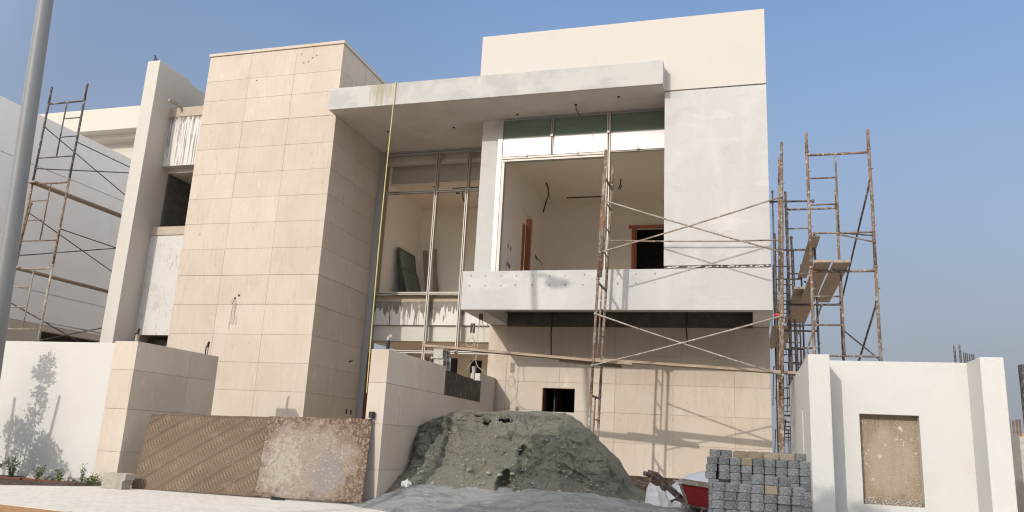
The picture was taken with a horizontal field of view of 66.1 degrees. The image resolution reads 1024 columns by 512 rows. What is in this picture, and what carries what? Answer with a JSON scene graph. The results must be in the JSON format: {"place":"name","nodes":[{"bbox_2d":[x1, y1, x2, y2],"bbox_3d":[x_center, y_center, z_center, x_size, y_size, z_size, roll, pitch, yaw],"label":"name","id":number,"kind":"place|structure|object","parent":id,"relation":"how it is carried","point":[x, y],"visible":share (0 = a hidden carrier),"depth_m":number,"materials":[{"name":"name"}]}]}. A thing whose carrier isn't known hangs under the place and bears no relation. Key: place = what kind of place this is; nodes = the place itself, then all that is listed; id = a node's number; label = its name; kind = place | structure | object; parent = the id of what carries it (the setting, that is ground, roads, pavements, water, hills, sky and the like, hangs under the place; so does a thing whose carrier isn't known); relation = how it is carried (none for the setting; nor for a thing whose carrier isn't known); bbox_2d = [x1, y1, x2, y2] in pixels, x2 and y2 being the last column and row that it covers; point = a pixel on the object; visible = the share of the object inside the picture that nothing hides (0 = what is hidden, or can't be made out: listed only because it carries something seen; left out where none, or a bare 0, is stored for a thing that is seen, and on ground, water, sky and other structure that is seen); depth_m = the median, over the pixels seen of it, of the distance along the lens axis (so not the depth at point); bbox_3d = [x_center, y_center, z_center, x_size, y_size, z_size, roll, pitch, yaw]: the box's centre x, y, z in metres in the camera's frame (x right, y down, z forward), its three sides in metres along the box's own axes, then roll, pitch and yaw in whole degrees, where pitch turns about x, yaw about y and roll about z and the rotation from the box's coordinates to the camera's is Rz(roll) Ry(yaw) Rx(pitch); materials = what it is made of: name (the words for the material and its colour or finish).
{"place":"outdoors","nodes":[
{"label":"outdoors","id":0,"kind":"place"},
{"bbox_2d":[0,504,61,511],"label":"soil","id":1,"kind":"structure","parent":0,"point":[6,508],"depth_m":9.51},
{"bbox_2d":[0,0,53,378],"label":"lamp post","id":2,"kind":"object","parent":1,"relation":"on","point":[15,204],"visible":1,"depth_m":8.37,"materials":[{"name":"metal"}]},
{"bbox_2d":[39,105,140,158],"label":"distant block","id":3,"kind":"structure","parent":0,"point":[114,129],"depth_m":33.73,"materials":[{"name":"beige paint"}]},
{"bbox_2d":[0,485,384,511],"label":"pavement","id":4,"kind":"structure","parent":0,"point":[78,498],"depth_m":11.39,"materials":[{"name":"concrete"}]},
{"bbox_2d":[101,472,134,489],"bbox_3d":[-6.582,3.767,13.167,0.464,0.268,0.271,-1,-14,16],"label":"concrete lump","id":5,"kind":"object","parent":4,"relation":"on","point":[115,480],"visible":1,"depth_m":13.07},
{"bbox_2d":[131,414,267,496],"bbox_3d":[-5.324,3.359,13.438,2.688,1.310,0.553,-1,-14,16],"label":"plywood sheet","id":6,"kind":"object","parent":4,"relation":"on","point":[213,454],"visible":1,"depth_m":13.40,"materials":[{"name":"wood"}]},
{"bbox_2d":[254,416,372,502],"bbox_3d":[-3.284,3.296,12.879,2.019,1.326,0.384,-1,-14,16],"label":"plywood sheet","id":7,"kind":"object","parent":4,"relation":"on","point":[314,458],"visible":1,"depth_m":12.88,"materials":[{"name":"wood"}]},
{"bbox_2d":[0,0,1023,460],"label":"sky","id":8,"kind":"structure","parent":0,"point":[937,86],"materials":[{"name":"blue"}]},
{"bbox_2d":[340,484,707,511],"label":"gravel","id":9,"kind":"structure","parent":0,"point":[427,498],"depth_m":11.83,"materials":[{"name":"gravel"}]},
{"bbox_2d":[705,471,715,478],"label":"paving block","id":10,"kind":"object","parent":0,"point":[710,474],"depth_m":9.66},
{"bbox_2d":[706,464,717,471],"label":"paving block","id":11,"kind":"object","parent":10,"relation":"on","point":[711,467],"depth_m":9.68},
{"bbox_2d":[707,456,717,463],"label":"paving block","id":12,"kind":"object","parent":11,"relation":"on","point":[712,460],"depth_m":9.69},
{"bbox_2d":[710,449,720,456],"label":"paving block","id":13,"kind":"object","parent":12,"relation":"on","point":[715,452],"depth_m":9.71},
{"bbox_2d":[711,499,723,508],"bbox_3d":[2.205,2.657,8.434,0.129,0.088,0.190,-1,-14,16],"label":"paving block","id":14,"kind":"object","parent":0,"point":[718,504],"depth_m":8.35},
{"bbox_2d":[711,490,723,499],"bbox_3d":[2.209,2.571,8.456,0.129,0.088,0.193,-1,-14,16],"label":"paving block","id":15,"kind":"object","parent":14,"relation":"on","point":[717,495],"depth_m":8.37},
{"bbox_2d":[712,482,724,491],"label":"paving block","id":16,"kind":"object","parent":15,"relation":"on","point":[718,486],"depth_m":8.39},
{"bbox_2d":[724,500,736,509],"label":"paving block","id":17,"kind":"object","parent":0,"point":[730,504],"depth_m":8.32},
{"bbox_2d":[724,491,736,500],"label":"paving block","id":18,"kind":"object","parent":17,"relation":"on","point":[730,496],"depth_m":8.33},
{"bbox_2d":[725,483,737,491],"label":"paving block","id":19,"kind":"object","parent":18,"relation":"on","point":[731,487],"depth_m":8.35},
{"bbox_2d":[730,472,740,479],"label":"paving block","id":20,"kind":"object","parent":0,"point":[735,476],"depth_m":9.57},
{"bbox_2d":[730,465,740,472],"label":"paving block","id":21,"kind":"object","parent":20,"relation":"on","point":[735,468],"depth_m":9.60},
{"bbox_2d":[730,458,740,464],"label":"paving block","id":22,"kind":"object","parent":21,"relation":"on","point":[735,461],"depth_m":9.61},
{"bbox_2d":[733,451,747,457],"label":"paving block","id":23,"kind":"object","parent":22,"relation":"on","point":[740,454],"depth_m":9.62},
{"bbox_2d":[741,473,751,480],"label":"paving block","id":24,"kind":"object","parent":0,"point":[745,476],"depth_m":9.54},
{"bbox_2d":[741,466,751,473],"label":"paving block","id":25,"kind":"object","parent":24,"relation":"on","point":[746,469],"depth_m":9.56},
{"bbox_2d":[741,458,751,465],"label":"paving block","id":26,"kind":"object","parent":25,"relation":"on","point":[746,462],"depth_m":9.58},
{"bbox_2d":[750,502,763,511],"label":"paving block","id":27,"kind":"object","parent":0,"point":[755,506],"depth_m":8.23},
{"bbox_2d":[750,493,762,502],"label":"paving block","id":28,"kind":"object","parent":27,"relation":"on","point":[757,498],"depth_m":8.26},
{"bbox_2d":[751,484,763,493],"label":"paving block","id":29,"kind":"object","parent":28,"relation":"on","point":[757,489],"depth_m":8.28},
{"bbox_2d":[751,475,762,484],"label":"paving block","id":30,"kind":"object","parent":29,"relation":"on","point":[757,480],"depth_m":8.38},
{"bbox_2d":[752,466,763,473],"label":"paving block","id":31,"kind":"object","parent":30,"relation":"on","point":[757,470],"depth_m":9.52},
{"bbox_2d":[752,459,763,466],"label":"paving block","id":32,"kind":"object","parent":31,"relation":"on","point":[758,462],"depth_m":9.55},
{"bbox_2d":[748,452,762,458],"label":"paving block","id":33,"kind":"object","parent":32,"relation":"on","point":[756,455],"depth_m":9.57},
{"bbox_2d":[764,503,776,511],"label":"paving block","id":34,"kind":"object","parent":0,"point":[769,507],"depth_m":8.20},
{"bbox_2d":[763,494,776,503],"bbox_3d":[2.725,2.562,8.307,0.129,0.088,0.193,-1,-14,17],"label":"paving block","id":35,"kind":"object","parent":34,"relation":"on","point":[768,498],"depth_m":8.22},
{"bbox_2d":[765,485,777,494],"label":"paving block","id":36,"kind":"object","parent":35,"relation":"on","point":[771,490],"depth_m":8.24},
{"bbox_2d":[764,476,776,485],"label":"paving block","id":37,"kind":"object","parent":36,"relation":"on","point":[768,480],"depth_m":8.34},
{"bbox_2d":[764,467,774,474],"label":"paving block","id":38,"kind":"object","parent":37,"relation":"on","point":[769,470],"depth_m":9.48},
{"bbox_2d":[764,459,774,466],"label":"paving block","id":39,"kind":"object","parent":38,"relation":"on","point":[769,463],"depth_m":9.50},
{"bbox_2d":[763,452,778,459],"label":"paving block","id":40,"kind":"object","parent":39,"relation":"on","point":[772,456],"depth_m":9.52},
{"bbox_2d":[777,504,790,511],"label":"paving block","id":41,"kind":"object","parent":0,"point":[783,508],"depth_m":8.16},
{"bbox_2d":[777,495,789,504],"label":"paving block","id":42,"kind":"object","parent":41,"relation":"on","point":[783,499],"depth_m":8.15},
{"bbox_2d":[777,486,791,495],"bbox_3d":[2.873,2.476,8.294,0.129,0.088,0.195,-1,-14,15],"label":"paving block","id":43,"kind":"object","parent":42,"relation":"on","point":[785,490],"depth_m":8.21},
{"bbox_2d":[778,477,790,486],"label":"paving block","id":44,"kind":"object","parent":43,"relation":"on","point":[783,481],"depth_m":8.31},
{"bbox_2d":[775,468,786,475],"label":"paving block","id":45,"kind":"object","parent":44,"relation":"on","point":[780,471],"depth_m":9.45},
{"bbox_2d":[775,460,786,467],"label":"paving block","id":46,"kind":"object","parent":45,"relation":"on","point":[780,463],"depth_m":9.47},
{"bbox_2d":[787,476,798,483],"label":"paving block","id":47,"kind":"object","parent":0,"point":[794,479],"depth_m":9.39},
{"bbox_2d":[787,468,798,475],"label":"paving block","id":48,"kind":"object","parent":47,"relation":"on","point":[792,472],"depth_m":9.41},
{"bbox_2d":[787,461,798,468],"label":"paving block","id":49,"kind":"object","parent":48,"relation":"on","point":[793,464],"depth_m":9.43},
{"bbox_2d":[779,453,794,460],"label":"paving block","id":50,"kind":"object","parent":49,"relation":"on","point":[786,456],"depth_m":9.47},
{"bbox_2d":[804,500,811,507],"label":"paving block","id":51,"kind":"object","parent":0,"point":[808,503],"depth_m":9.28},
{"bbox_2d":[804,492,811,499],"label":"paving block","id":52,"kind":"object","parent":51,"relation":"on","point":[807,496],"depth_m":9.30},
{"bbox_2d":[799,484,810,491],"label":"paving block","id":53,"kind":"object","parent":52,"relation":"on","point":[807,487],"depth_m":9.32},
{"bbox_2d":[799,476,810,484],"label":"paving block","id":54,"kind":"object","parent":53,"relation":"on","point":[805,480],"depth_m":9.35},
{"bbox_2d":[799,469,810,476],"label":"paving block","id":55,"kind":"object","parent":54,"relation":"on","point":[804,472],"depth_m":9.37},
{"bbox_2d":[799,461,810,468],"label":"paving block","id":56,"kind":"object","parent":55,"relation":"on","point":[804,465],"depth_m":9.39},
{"bbox_2d":[795,453,806,460],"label":"paving block","id":57,"kind":"object","parent":56,"relation":"on","point":[800,457],"depth_m":9.43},
{"bbox_2d":[1011,436,1023,511],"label":"concrete column","id":58,"kind":"structure","parent":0,"point":[1018,451],"depth_m":13.77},
{"bbox_2d":[1018,364,1023,422],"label":"dark post","id":59,"kind":"object","parent":58,"relation":"on","point":[1021,373],"visible":1,"depth_m":13.98,"materials":[{"name":"metal"}]},
{"label":"ground","id":60,"kind":"structure","parent":0,"visible":0},
{"bbox_2d":[0,475,101,485],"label":"planter soil","id":61,"kind":"structure","parent":60,"relation":"on","point":[18,482],"depth_m":13.20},
{"bbox_2d":[5,456,21,476],"bbox_3d":[-8.909,3.765,14.018,0.305,0.398,0.314,13,-17,-37],"label":"weed","id":62,"kind":"object","parent":61,"relation":"on","point":[10,472],"visible":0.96,"depth_m":13.99,"materials":[{"name":"green plant"}]},
{"bbox_2d":[25,469,50,479],"bbox_3d":[-8.500,3.980,14.113,0.610,0.321,0.244,-1,-14,16],"label":"rough stone","id":63,"kind":"object","parent":61,"relation":"on","point":[31,474],"visible":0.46,"depth_m":14.04,"materials":[{"name":"stone"}]},
{"bbox_2d":[33,465,46,478],"bbox_3d":[-8.254,3.793,13.735,0.205,0.277,0.258,12,-16,-33],"label":"weed","id":64,"kind":"object","parent":61,"relation":"on","point":[37,475],"visible":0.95,"depth_m":13.71,"materials":[{"name":"green plant"}]},
{"bbox_2d":[19,477,76,483],"bbox_3d":[-8.054,3.853,13.481,1.226,0.050,0.237,0,-14,12],"label":"timber strip","id":65,"kind":"object","parent":61,"relation":"on","point":[28,479],"visible":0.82,"depth_m":13.41,"materials":[{"name":"red wood"}]},
{"bbox_2d":[53,468,65,480],"bbox_3d":[-7.850,3.809,13.669,0.225,0.256,0.236,-1,-14,16],"label":"weed","id":66,"kind":"object","parent":61,"relation":"on","point":[58,476],"visible":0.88,"depth_m":13.61,"materials":[{"name":"green plant"}]},
{"bbox_2d":[53,473,71,480],"bbox_3d":[-7.970,3.982,13.964,0.428,0.233,0.175,-1,-14,16],"label":"rough stone","id":67,"kind":"object","parent":61,"relation":"on","point":[68,477],"visible":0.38,"depth_m":13.90,"materials":[{"name":"stone"}]},
{"bbox_2d":[78,463,86,481],"bbox_3d":[-7.433,3.769,13.633,0.160,0.358,0.148,-1,-14,16],"label":"weed","id":68,"kind":"object","parent":61,"relation":"on","point":[82,476],"visible":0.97,"depth_m":13.62,"materials":[{"name":"green plant"}]},
{"bbox_2d":[88,472,100,484],"bbox_3d":[-7.130,3.800,13.428,0.199,0.235,0.178,-1,-14,16],"label":"weed","id":69,"kind":"object","parent":61,"relation":"on","point":[93,480],"visible":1,"depth_m":13.41,"materials":[{"name":"green plant"}]},
{"bbox_2d":[0,341,114,481],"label":"boundary wall","id":70,"kind":"structure","parent":60,"relation":"on","point":[52,398],"depth_m":14.62,"materials":[{"name":"paint"}]},
{"bbox_2d":[0,96,130,342],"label":"neighbour house","id":71,"kind":"structure","parent":60,"relation":"on","point":[71,305],"depth_m":25.12,"materials":[{"name":"white paint"}]},
{"bbox_2d":[7,83,129,341],"bbox_3d":[-11.449,0.404,21.285,1.330,9.270,3.618,-1,-14,16],"label":"scaffold","id":72,"kind":"object","parent":60,"relation":"on","point":[28,208],"visible":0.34,"depth_m":20.17,"materials":[{"name":"metal"}]},
{"bbox_2d":[16,266,108,292],"bbox_3d":[-11.896,0.758,21.515,0.260,0.045,4.000,-1,-14,16],"label":"scaffold plank","id":73,"kind":"object","parent":72,"relation":"on","point":[68,281],"visible":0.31,"depth_m":21.07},
{"bbox_2d":[28,180,121,217],"bbox_3d":[-11.781,-1.437,22.042,0.260,0.045,4.000,-1,-14,16],"label":"scaffold plank","id":74,"kind":"object","parent":72,"relation":"on","point":[81,200],"visible":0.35,"depth_m":21.55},
{"bbox_2d":[93,341,218,484],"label":"gate wall","id":75,"kind":"structure","parent":60,"relation":"on","point":[146,381],"depth_m":14.47,"materials":[{"name":"beige stone"}]},
{"bbox_2d":[362,349,484,499],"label":"gate wall","id":76,"kind":"structure","parent":60,"relation":"on","point":[406,397],"depth_m":13.46,"materials":[{"name":"paint"}]},
{"bbox_2d":[386,334,392,348],"bbox_3d":[-2.104,1.486,13.496,0.107,0.288,0.063,-1,-14,16],"label":"pipe stub","id":77,"kind":"object","parent":76,"relation":"on","point":[389,337],"visible":0.89,"depth_m":13.48,"materials":[{"name":"white plastic"}]},
{"bbox_2d":[444,370,480,401],"bbox_3d":[-1.153,2.795,16.815,0.190,0.507,2.450,-1,-14,16],"label":"corrugated panel","id":78,"kind":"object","parent":76,"relation":"on","point":[459,386],"depth_m":16.75,"materials":[{"name":"metal"}]},
{"bbox_2d":[434,359,450,370],"bbox_3d":[-1.419,2.215,15.963,0.200,0.200,0.420,-1,-14,16],"label":"concrete block","id":79,"kind":"object","parent":78,"relation":"on","point":[443,362],"depth_m":15.92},
{"bbox_2d":[433,348,449,360],"bbox_3d":[-1.426,2.007,15.986,0.200,0.200,0.420,-1,-14,16],"label":"concrete block","id":80,"kind":"object","parent":79,"relation":"on","point":[444,354],"depth_m":15.81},
{"bbox_2d":[100,9,772,491],"bbox_3d":[-1.271,0.854,22.713,16.385,10.946,10.020,-1,-14,16],"label":"villa","id":81,"kind":"object","parent":60,"relation":"on","point":[246,231],"visible":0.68,"depth_m":19.21,"materials":[{"name":"beige stone"}]},
{"bbox_2d":[366,82,396,392],"bbox_3d":[-2.992,-0.589,18.304,0.060,7.467,0.272,-1,-14,16],"label":"strap","id":82,"kind":"object","parent":81,"relation":"hanging from","point":[379,239],"visible":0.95,"depth_m":18.13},
{"bbox_2d":[397,247,421,295],"bbox_3d":[-2.975,0.737,23.238,0.475,1.748,1.305,-1,-14,16],"label":"glass panel","id":83,"kind":"object","parent":81,"relation":"on","point":[409,280],"visible":0.7,"depth_m":23.16,"materials":[{"name":"glass"}]},
{"bbox_2d":[356,148,487,418],"bbox_3d":[-2.167,1.381,20.697,3.595,8.840,0.180,-1,-14,16],"label":"empty window frame","id":84,"kind":"object","parent":81,"relation":"attached to","point":[467,190],"visible":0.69,"depth_m":21.13,"materials":[{"name":"grey metal"}]},
{"bbox_2d":[423,250,428,295],"bbox_3d":[-2.595,0.796,24.020,0.537,2.050,0.090,-8,-17,39],"label":"wooden board","id":85,"kind":"object","parent":81,"relation":"on","point":[425,260],"visible":0.5,"depth_m":24.18,"materials":[{"name":"brown wood"}]},
{"bbox_2d":[433,249,436,295],"bbox_3d":[-2.354,0.768,23.956,0.092,2.086,0.444,10,-15,-27],"label":"wooden board","id":86,"kind":"object","parent":81,"relation":"on","point":[434,269],"visible":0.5,"depth_m":24.08,"materials":[{"name":"brown wood"}]},
{"bbox_2d":[490,108,664,270],"bbox_3d":[1.574,-1.457,18.474,4.105,4.015,0.270,-1,-14,16],"label":"glazed window frame","id":87,"kind":"object","parent":81,"relation":"attached to","point":[546,138],"visible":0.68,"depth_m":18.75,"materials":[{"name":"grey metal"}]},
{"bbox_2d":[470,373,494,411],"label":"wall","id":88,"kind":"structure","parent":60,"relation":"on","point":[487,390],"depth_m":18.72,"materials":[{"name":"paint"}]},
{"bbox_2d":[385,409,645,502],"bbox_3d":[1.180,3.559,13.646,5.955,1.674,3.452,-1,-14,16],"label":"sand heap","id":89,"kind":"object","parent":60,"relation":"on","point":[528,433],"visible":0.79,"depth_m":13.11,"materials":[{"name":"sand"}]},
{"bbox_2d":[401,479,411,486],"bbox_3d":[-1.743,3.808,13.022,0.193,0.230,0.115,-9,-18,41],"label":"crumpled paper","id":90,"kind":"object","parent":89,"relation":"on","point":[406,483],"visible":0.7,"depth_m":13.01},
{"bbox_2d":[391,421,637,499],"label":"loose lumps","id":91,"kind":"object","parent":89,"relation":"on","point":[469,469],"visible":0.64,"depth_m":12.77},
{"bbox_2d":[645,482,662,505],"bbox_3d":[2.260,3.897,12.485,0.400,0.576,0.650,-1,-14,16],"label":"sack","id":92,"kind":"object","parent":60,"relation":"on","point":[654,494],"visible":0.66,"depth_m":12.50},
{"bbox_2d":[662,491,685,507],"bbox_3d":[2.564,3.899,12.206,0.540,0.472,0.600,-1,-14,16],"label":"sack","id":93,"kind":"object","parent":60,"relation":"on","point":[666,502],"visible":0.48,"depth_m":12.20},
{"bbox_2d":[643,470,708,511],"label":"wheelbarrow","id":94,"kind":"object","parent":60,"relation":"on","point":[695,494],"visible":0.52,"depth_m":11.60,"materials":[{"name":"red paint"}]},
{"bbox_2d":[665,471,707,501],"bbox_3d":[3.528,4.165,13.784,1.750,0.748,1.200,-1,-14,16],"label":"dust sheet","id":95,"kind":"object","parent":94,"relation":"in","point":[698,476],"visible":0.17,"depth_m":13.63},
{"bbox_2d":[588,142,785,452],"bbox_3d":[3.447,1.312,15.520,3.770,7.132,0.982,-1,-14,16],"label":"scaffold","id":96,"kind":"object","parent":60,"relation":"on","point":[603,229],"visible":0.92,"depth_m":15.53,"materials":[{"name":"metal"}]},
{"bbox_2d":[422,344,633,365],"bbox_3d":[0.251,2.005,15.981,4.403,0.344,0.220,-1,-14,16],"label":"scaffold plank","id":97,"kind":"object","parent":96,"relation":"on","point":[525,354],"visible":1,"depth_m":15.89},
{"bbox_2d":[559,360,621,367],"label":"scaffold plank","id":98,"kind":"object","parent":96,"relation":"on","point":[590,363],"visible":0.8,"depth_m":15.70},
{"bbox_2d":[595,358,796,374],"bbox_3d":[3.526,2.139,15.237,4.004,0.250,0.220,-1,-14,18],"label":"scaffold plank","id":99,"kind":"object","parent":96,"relation":"on","point":[708,367],"visible":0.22,"depth_m":15.10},
{"bbox_2d":[769,190,822,460],"bbox_3d":[8.500,3.498,23.755,1.212,7.354,15.488,-1,-14,18],"label":"scaffold","id":100,"kind":"object","parent":60,"relation":"on","point":[796,331],"visible":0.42,"depth_m":20.79,"materials":[{"name":"metal"}]},
{"bbox_2d":[770,325,788,347],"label":"scaffold plank","id":101,"kind":"object","parent":100,"relation":"on","point":[773,339],"visible":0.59,"depth_m":22.29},
{"bbox_2d":[784,287,819,322],"bbox_3d":[6.695,1.187,18.273,0.500,0.045,4.500,-1,-14,16],"label":"scaffold plank","id":102,"kind":"object","parent":100,"relation":"on","point":[799,314],"visible":0.67,"depth_m":18.40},
{"bbox_2d":[798,236,819,277],"bbox_3d":[8.494,0.091,22.582,0.260,0.045,5.000,-1,-14,16],"label":"scaffold plank","id":103,"kind":"object","parent":100,"relation":"on","point":[805,265],"visible":0.76,"depth_m":22.53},
{"bbox_2d":[784,129,883,383],"bbox_3d":[6.203,1.468,15.373,1.165,7.040,3.956,0,-14,14],"label":"scaffold","id":104,"kind":"object","parent":60,"relation":"on","point":[841,288],"visible":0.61,"depth_m":14.12,"materials":[{"name":"metal"}]},
{"bbox_2d":[800,260,830,302],"bbox_3d":[5.826,0.544,15.178,0.270,0.045,3.850,-1,-14,16],"label":"scaffold plank","id":105,"kind":"object","parent":104,"relation":"on","point":[818,278],"visible":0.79,"depth_m":14.73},
{"bbox_2d":[816,260,850,301],"bbox_3d":[6.116,0.528,15.069,0.270,0.045,3.700,-1,-14,16],"label":"scaffold plank","id":106,"kind":"object","parent":104,"relation":"on","point":[830,284],"visible":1,"depth_m":14.78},
{"bbox_2d":[789,354,1017,511],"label":"guardroom wall","id":107,"kind":"structure","parent":60,"relation":"on","point":[878,436],"depth_m":11.31,"materials":[{"name":"paint"}]},
{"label":"paving block","id":108,"kind":"object","parent":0,"visible":0},
{"bbox_2d":[737,501,749,510],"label":"paving block","id":109,"kind":"object","parent":108,"relation":"on","point":[742,505],"depth_m":8.28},
{"bbox_2d":[737,492,749,501],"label":"paving block","id":110,"kind":"object","parent":109,"relation":"on","point":[744,497],"depth_m":8.30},
{"bbox_2d":[738,484,750,492],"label":"paving block","id":111,"kind":"object","parent":110,"relation":"on","point":[744,488],"depth_m":8.32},
{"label":"paving block","id":112,"kind":"object","parent":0,"visible":0},
{"bbox_2d":[790,504,804,511],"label":"paving block","id":113,"kind":"object","parent":112,"relation":"on","point":[796,508],"depth_m":8.13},
{"bbox_2d":[790,495,804,505],"bbox_3d":[2.976,2.551,8.203,0.129,0.088,0.195,-1,-14,15],"label":"paving block","id":114,"kind":"object","parent":113,"relation":"on","point":[797,500],"depth_m":8.12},
{"bbox_2d":[791,487,804,496],"bbox_3d":[3.001,2.473,8.250,0.129,0.088,0.191,-1,-14,15],"label":"paving block","id":115,"kind":"object","parent":114,"relation":"on","point":[798,491],"depth_m":8.17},
{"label":"paving block","id":116,"kind":"object","parent":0,"visible":0},
{"bbox_2d":[719,479,729,482],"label":"paving block","id":117,"kind":"object","parent":116,"relation":"on","point":[724,481],"depth_m":9.65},
{"bbox_2d":[719,472,729,479],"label":"paving block","id":118,"kind":"object","parent":117,"relation":"on","point":[724,475],"depth_m":9.61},
{"bbox_2d":[719,464,729,471],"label":"paving block","id":119,"kind":"object","parent":118,"relation":"on","point":[724,468],"depth_m":9.63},
{"bbox_2d":[718,457,729,464],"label":"paving block","id":120,"kind":"object","parent":119,"relation":"on","point":[724,460],"depth_m":9.65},
{"bbox_2d":[721,450,731,456],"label":"paving block","id":121,"kind":"object","parent":120,"relation":"on","point":[726,453],"depth_m":9.67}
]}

